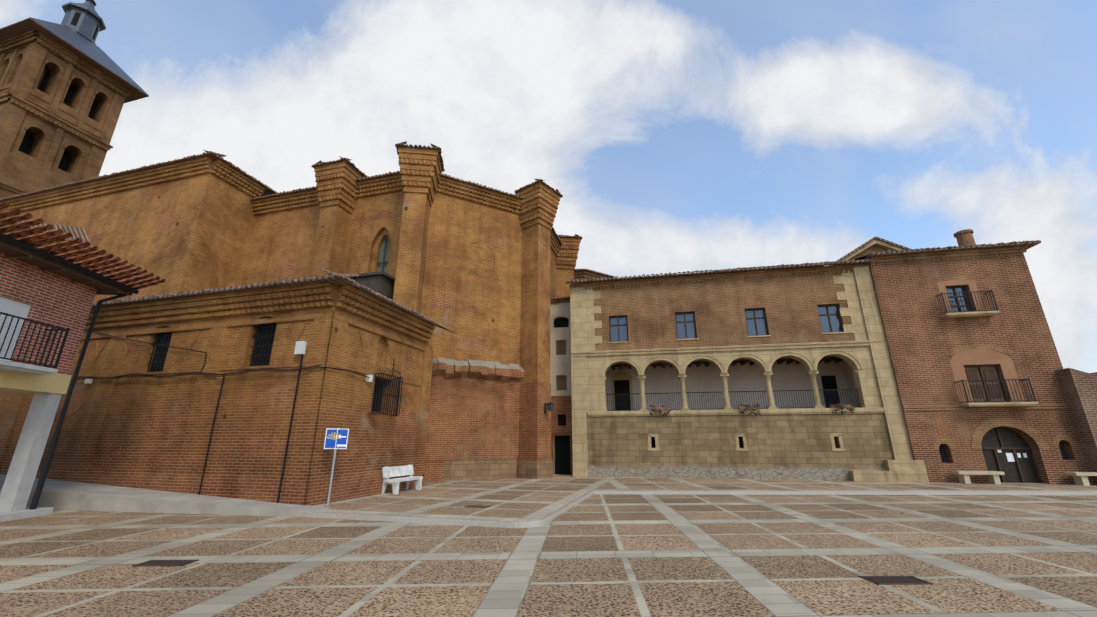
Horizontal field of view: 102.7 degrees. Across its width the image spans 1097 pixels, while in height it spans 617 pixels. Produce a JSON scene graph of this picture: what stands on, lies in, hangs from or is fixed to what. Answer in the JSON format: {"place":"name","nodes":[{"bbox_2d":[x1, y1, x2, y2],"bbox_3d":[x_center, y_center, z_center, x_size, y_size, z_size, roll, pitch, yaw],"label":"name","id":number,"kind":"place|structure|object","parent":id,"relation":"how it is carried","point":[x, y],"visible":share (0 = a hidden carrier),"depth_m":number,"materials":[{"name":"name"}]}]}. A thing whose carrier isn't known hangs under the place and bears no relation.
{"place":"outdoors","nodes":[
{"label":"outdoors","id":0,"kind":"place"},
{"bbox_2d":[0,217,91,261],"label":"roof tiles","id":1,"kind":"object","parent":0,"point":[78,232],"depth_m":23.30,"materials":[{"name":"tile"}]},
{"bbox_2d":[0,252,96,374],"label":"brick wall","id":2,"kind":"structure","parent":0,"point":[54,299],"depth_m":11.11,"materials":[{"name":"red brick"}]},
{"bbox_2d":[0,297,30,360],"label":"house shutter","id":3,"kind":"object","parent":2,"relation":"attached to","point":[13,307],"visible":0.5,"depth_m":10.35,"materials":[{"name":"white plastic"}]},
{"bbox_2d":[0,312,69,374],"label":"balcony railing","id":4,"kind":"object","parent":2,"relation":"attached to","point":[23,368],"depth_m":10.35,"materials":[{"name":"black metal"}]},
{"bbox_2d":[0,202,165,295],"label":"house roof","id":5,"kind":"structure","parent":2,"relation":"on","point":[101,265],"depth_m":10.81,"materials":[{"name":"brown tile"}]},
{"bbox_2d":[0,232,138,509],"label":"downpipe","id":6,"kind":"object","parent":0,"point":[56,433],"visible":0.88,"depth_m":11.32,"materials":[{"name":"black metal"}]},
{"bbox_2d":[0,307,432,475],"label":"brick wall panels","id":7,"kind":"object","parent":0,"point":[245,409],"depth_m":13.89,"materials":[{"name":"brown brick"}]},
{"bbox_2d":[147,323,402,415],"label":"windows","id":8,"kind":"structure","parent":7,"relation":"in","point":[263,346],"depth_m":14.61,"materials":[{"name":"black metal"}]},
{"bbox_2d":[336,271,394,311],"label":"roof","id":9,"kind":"structure","parent":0,"point":[382,282],"depth_m":20.04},
{"bbox_2d":[0,494,1096,616],"bbox_3d":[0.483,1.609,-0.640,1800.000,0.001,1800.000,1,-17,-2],"label":"plaza ground","id":10,"kind":"structure","parent":0,"point":[636,555],"depth_m":6.66,"materials":[{"name":"stone"}]},
{"bbox_2d":[0,371,71,521],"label":"porch","id":11,"kind":"structure","parent":10,"relation":"on","point":[47,391],"depth_m":10.86,"materials":[{"name":"concrete"}]},
{"bbox_2d":[0,39,125,198],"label":"bell tower","id":12,"kind":"structure","parent":10,"relation":"on","point":[36,168],"depth_m":31.98,"materials":[{"name":"brown brick"}]},
{"bbox_2d":[0,29,134,193],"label":"brick trim","id":13,"kind":"structure","parent":12,"relation":"attached to","point":[26,145],"depth_m":32.61,"materials":[{"name":"brown brick"}]},
{"bbox_2d":[0,0,148,102],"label":"tower roof","id":14,"kind":"structure","parent":12,"relation":"on","point":[79,28],"depth_m":35.32,"materials":[{"name":"grey metal"}]},
{"bbox_2d":[12,173,253,302],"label":"church wall","id":15,"kind":"structure","parent":10,"relation":"on","point":[202,243],"depth_m":23.17,"materials":[{"name":"brown brick"}]},
{"bbox_2d":[0,150,277,211],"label":"roof cornice","id":16,"kind":"structure","parent":15,"relation":"attached to","point":[216,164],"depth_m":24.45,"materials":[{"name":"brown brick"}]},
{"bbox_2d":[0,474,329,516],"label":"pavement ramp","id":17,"kind":"structure","parent":10,"relation":"on","point":[64,495],"depth_m":11.61,"materials":[{"name":"concrete"}]},
{"bbox_2d":[0,268,453,505],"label":"brick building","id":18,"kind":"structure","parent":10,"relation":"on","point":[306,481],"depth_m":13.55,"materials":[{"name":"brown brick"}]},
{"bbox_2d":[71,330,374,502],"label":"pipes and cables","id":19,"kind":"object","parent":18,"relation":"attached to","point":[300,347],"visible":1,"depth_m":12.97,"materials":[{"name":"black plastic"}]},
{"bbox_2d":[239,191,556,480],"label":"church wall","id":20,"kind":"structure","parent":10,"relation":"on","point":[472,271],"depth_m":22.82,"materials":[{"name":"brown brick"}]},
{"bbox_2d":[55,210,550,472],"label":"wall patches","id":21,"kind":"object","parent":20,"relation":"attached to","point":[472,419],"visible":0.75,"depth_m":20.39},
{"bbox_2d":[377,236,389,272],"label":"arched window","id":22,"kind":"structure","parent":20,"relation":"attached to","point":[383,257],"depth_m":22.35,"materials":[{"name":"grey glass"}]},
{"bbox_2d":[250,171,562,254],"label":"cornice","id":23,"kind":"structure","parent":20,"relation":"attached to","point":[391,182],"depth_m":24.03,"materials":[{"name":"brown brick"}]},
{"bbox_2d":[431,357,523,382],"bbox_3d":[-3.562,2.970,21.164,0.416,1.092,5.722,-27,-32,56],"label":"stone ledge","id":24,"kind":"object","parent":20,"relation":"attached to","point":[450,369],"visible":0.75,"depth_m":21.15,"materials":[{"name":"beige stone"}]},
{"bbox_2d":[309,141,582,477],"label":"buttresses","id":25,"kind":"structure","parent":10,"relation":"on","point":[421,168],"depth_m":22.43,"materials":[{"name":"brown brick"}]},
{"bbox_2d":[544,402,553,412],"bbox_3d":[0.018,4.855,21.489,0.500,0.532,0.320,-13,-21,36],"label":"wall lamp","id":26,"kind":"object","parent":25,"relation":"attached to","point":[550,406],"visible":0.98,"depth_m":21.38,"materials":[{"name":"black metal"}]},
{"bbox_2d":[307,474,615,527],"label":"church pavement","id":27,"kind":"structure","parent":10,"relation":"on","point":[520,503],"depth_m":12.31,"materials":[{"name":"stone"}]},
{"bbox_2d":[324,428,348,505],"bbox_3d":[-5.844,4.272,11.903,0.580,2.000,0.084,4,-18,-14],"label":"road sign","id":28,"kind":"object","parent":27,"relation":"on","point":[336,439],"visible":1,"depth_m":12.05,"materials":[{"name":"blue metal"}]},
{"bbox_2d":[382,465,422,493],"bbox_3d":[-5.020,5.871,15.149,0.610,0.840,1.700,-5,-18,15],"label":"white bench","id":29,"kind":"object","parent":27,"relation":"on","point":[395,471],"visible":0.98,"depth_m":14.97,"materials":[{"name":"stone"}]},
{"bbox_2d":[444,459,552,480],"bbox_3d":[-2.103,7.479,20.187,1.426,0.950,5.079,-25,-30,54],"label":"stone wall base","id":30,"kind":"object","parent":27,"relation":"on","point":[473,469],"depth_m":20.47,"materials":[{"name":"beige stone"}]},
{"bbox_2d":[132,505,932,584],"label":"drain grates","id":31,"kind":"object","parent":10,"relation":"on","point":[895,580],"visible":0.85,"depth_m":5.85,"materials":[{"name":"metal"}]},
{"bbox_2d":[550,302,571,473],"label":"palace wall","id":32,"kind":"structure","parent":10,"relation":"on","point":[560,364],"depth_m":24.96,"materials":[{"name":"white paint"}]},
{"bbox_2d":[550,296,569,302],"bbox_3d":[0.987,-0.562,27.829,1.700,1.600,4.265,-3,-17,11],"label":"roof eave","id":33,"kind":"object","parent":32,"relation":"attached to","point":[559,301],"visible":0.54,"depth_m":25.77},
{"bbox_2d":[551,318,572,474],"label":"palace openings","id":34,"kind":"object","parent":32,"relation":"in","point":[563,449],"visible":0.56,"depth_m":23.90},
{"bbox_2d":[570,266,928,481],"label":"stone trim","id":35,"kind":"structure","parent":10,"relation":"on","point":[858,294],"depth_m":21.42,"materials":[{"name":"beige stone"}]},
{"bbox_2d":[829,236,909,265],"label":"gable","id":36,"kind":"structure","parent":10,"relation":"on","point":[875,244],"depth_m":26.29,"materials":[{"name":"beige stone"}]},
{"bbox_2d":[1055,368,1096,484],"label":"ruined wall","id":37,"kind":"structure","parent":10,"relation":"on","point":[1079,388],"depth_m":17.96,"materials":[{"name":"brick"}]},
{"bbox_2d":[0,0,1096,372],"label":"sky","id":38,"kind":"structure","parent":0,"point":[674,136],"materials":[{"name":"blue"}]},
{"bbox_2d":[574,269,615,280],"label":"roof","id":39,"kind":"structure","parent":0,"point":[584,274],"depth_m":31.60,"materials":[{"name":"brown brick"}]},
{"bbox_2d":[593,273,854,350],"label":"upper brick wall","id":40,"kind":"structure","parent":0,"point":[787,304],"depth_m":22.64,"materials":[{"name":"brown brick"}]},
{"bbox_2d":[570,263,868,290],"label":"cornice","id":41,"kind":"structure","parent":40,"relation":"attached to","point":[807,271],"depth_m":23.10,"materials":[{"name":"brown brick"}]},
{"bbox_2d":[565,259,871,283],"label":"roof","id":42,"kind":"structure","parent":41,"relation":"on","point":[761,268],"depth_m":22.86,"materials":[{"name":"tile"}]},
{"bbox_2d":[608,304,846,342],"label":"windows","id":43,"kind":"structure","parent":40,"relation":"in","point":[829,316],"depth_m":22.52,"materials":[{"name":"blue glass"}]},
{"bbox_2d":[610,356,842,410],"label":"doorways","id":44,"kind":"structure","parent":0,"point":[621,381],"depth_m":25.07,"materials":[{"name":"brown wood"}]},
{"bbox_2d":[586,413,893,480],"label":"stone wall","id":45,"kind":"structure","parent":0,"point":[789,446],"depth_m":20.70,"materials":[{"name":"beige stone"}]},
{"bbox_2d":[605,360,858,410],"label":"gallery back wall","id":46,"kind":"structure","parent":45,"relation":"on","point":[745,377],"depth_m":24.59,"materials":[{"name":"white paint"}]},
{"bbox_2d":[601,350,864,410],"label":"arches","id":47,"kind":"structure","parent":45,"relation":"on","point":[812,373],"depth_m":21.73,"materials":[{"name":"beige stone"}]},
{"bbox_2d":[606,389,859,410],"bbox_3d":[8.789,4.528,21.648,11.880,0.850,0.035,-3,-17,11],"label":"balcony railing","id":48,"kind":"object","parent":47,"relation":"attached to","point":[738,399],"visible":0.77,"depth_m":21.52,"materials":[{"name":"black metal"}]},
{"bbox_2d":[650,403,854,416],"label":"flower boxes","id":49,"kind":"object","parent":48,"relation":"attached to","point":[754,408],"visible":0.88,"depth_m":20.91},
{"bbox_2d":[588,346,881,410],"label":"arcade wall","id":50,"kind":"structure","parent":47,"relation":"on","point":[866,385],"depth_m":21.78,"materials":[{"name":"beige stone"}]},
{"bbox_2d":[593,477,1096,494],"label":"pavement","id":51,"kind":"structure","parent":0,"point":[680,486],"depth_m":16.47,"materials":[{"name":"stone"}]},
{"bbox_2d":[951,471,1096,485],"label":"benches","id":52,"kind":"object","parent":51,"relation":"on","point":[1080,478],"visible":1,"depth_m":17.81,"materials":[{"name":"beige stone"}]},
{"bbox_2d":[862,255,1093,484],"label":"brick wall","id":53,"kind":"structure","parent":0,"point":[922,337],"depth_m":19.70,"materials":[{"name":"brown brick"}]},
{"bbox_2d":[844,240,1040,264],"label":"roof","id":54,"kind":"structure","parent":53,"relation":"on","point":[1030,244],"depth_m":20.77,"materials":[{"name":"brown tile"}]},
{"bbox_2d":[953,229,975,245],"bbox_3d":[21.864,-3.153,22.879,0.780,1.860,0.780,-3,-17,11],"label":"chimney","id":55,"kind":"object","parent":54,"relation":"on","point":[964,237],"visible":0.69,"depth_m":22.80,"materials":[{"name":"brown brick"}]},
{"bbox_2d":[869,246,1076,449],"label":"palace tower brick trim","id":56,"kind":"structure","parent":53,"relation":"attached to","point":[981,430],"depth_m":20.38,"materials":[{"name":"brown brick"}]},
{"bbox_2d":[937,280,1024,402],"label":"window surrounds","id":57,"kind":"object","parent":53,"relation":"attached to","point":[959,360],"visible":0.71,"depth_m":19.58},
{"bbox_2d":[903,403,1068,410],"bbox_3d":[19.023,4.260,18.992,6.440,0.230,0.060,-3,-17,11],"label":"string course","id":58,"kind":"object","parent":53,"relation":"attached to","point":[940,407],"visible":0.54,"depth_m":19.08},
{"bbox_2d":[935,290,1037,406],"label":"balcony railings","id":59,"kind":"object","parent":53,"relation":"attached to","point":[977,314],"depth_m":18.97,"materials":[{"name":"black metal"}]},
{"bbox_2d":[939,286,1067,482],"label":"palace tower openings","id":60,"kind":"object","parent":53,"relation":"in","point":[1008,453],"visible":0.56,"depth_m":18.93,"materials":[{"name":"brown wood"}]}
]}

